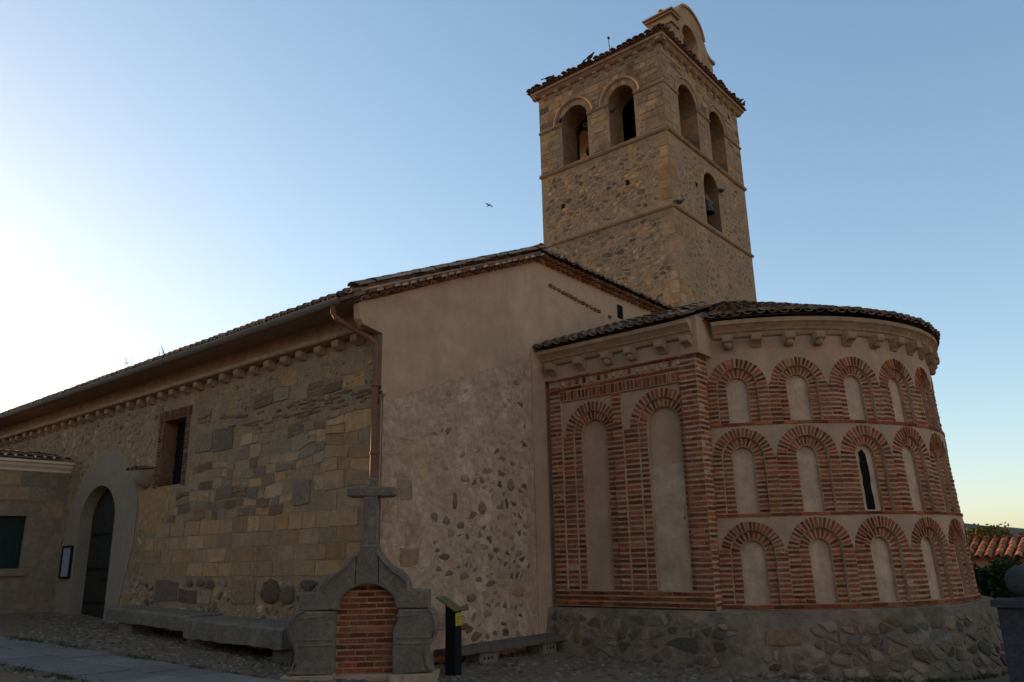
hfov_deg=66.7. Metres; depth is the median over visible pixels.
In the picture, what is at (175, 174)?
sky
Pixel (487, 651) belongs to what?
plank bench
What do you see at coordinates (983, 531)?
shrub
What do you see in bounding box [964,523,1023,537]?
hill
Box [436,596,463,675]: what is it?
information post
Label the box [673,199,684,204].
pigeon
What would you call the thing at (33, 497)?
annex building
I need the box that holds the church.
[0,3,1007,681]
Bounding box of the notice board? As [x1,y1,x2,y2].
[58,545,73,577]
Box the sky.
[0,0,1023,528]
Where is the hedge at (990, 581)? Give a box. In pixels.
[972,553,1022,598]
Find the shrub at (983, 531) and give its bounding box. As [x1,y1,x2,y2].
[965,522,1011,539]
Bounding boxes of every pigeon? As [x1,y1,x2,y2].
[583,52,594,60]
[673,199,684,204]
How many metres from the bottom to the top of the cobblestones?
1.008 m
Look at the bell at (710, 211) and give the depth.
24.86 m
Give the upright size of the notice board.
0.760 m
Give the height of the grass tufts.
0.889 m
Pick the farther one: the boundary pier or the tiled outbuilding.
the tiled outbuilding
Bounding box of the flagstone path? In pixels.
[0,636,286,681]
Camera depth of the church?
14.15 m
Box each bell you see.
[583,122,588,155]
[705,194,714,215]
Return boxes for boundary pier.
[990,565,1023,681]
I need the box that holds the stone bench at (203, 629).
[105,605,294,665]
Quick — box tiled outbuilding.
[967,533,1023,568]
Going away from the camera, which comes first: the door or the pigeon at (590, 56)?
the door
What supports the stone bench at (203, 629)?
on the ground
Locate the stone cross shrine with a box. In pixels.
[280,478,439,681]
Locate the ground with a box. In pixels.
[0,612,1009,681]
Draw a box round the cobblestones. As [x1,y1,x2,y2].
[13,613,894,681]
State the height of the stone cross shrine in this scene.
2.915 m
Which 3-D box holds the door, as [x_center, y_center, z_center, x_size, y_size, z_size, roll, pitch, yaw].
[-9.537,5.068,18.267,1.994,3.310,0.125,-14,-20,38]
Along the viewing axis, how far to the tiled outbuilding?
21.43 m
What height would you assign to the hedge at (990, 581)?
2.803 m
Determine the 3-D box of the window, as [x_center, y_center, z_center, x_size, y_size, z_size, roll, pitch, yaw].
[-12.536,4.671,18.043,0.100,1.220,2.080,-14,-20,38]
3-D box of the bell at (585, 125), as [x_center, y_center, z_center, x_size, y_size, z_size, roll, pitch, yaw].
[2.892,-6.911,26.707,1.192,1.140,0.782,4,-16,-19]
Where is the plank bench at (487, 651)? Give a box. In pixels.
[434,633,564,662]
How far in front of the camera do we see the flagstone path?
11.10 m
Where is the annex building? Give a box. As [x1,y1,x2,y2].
[0,449,74,613]
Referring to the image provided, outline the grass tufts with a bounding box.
[0,627,1007,681]
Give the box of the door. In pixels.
[81,489,114,617]

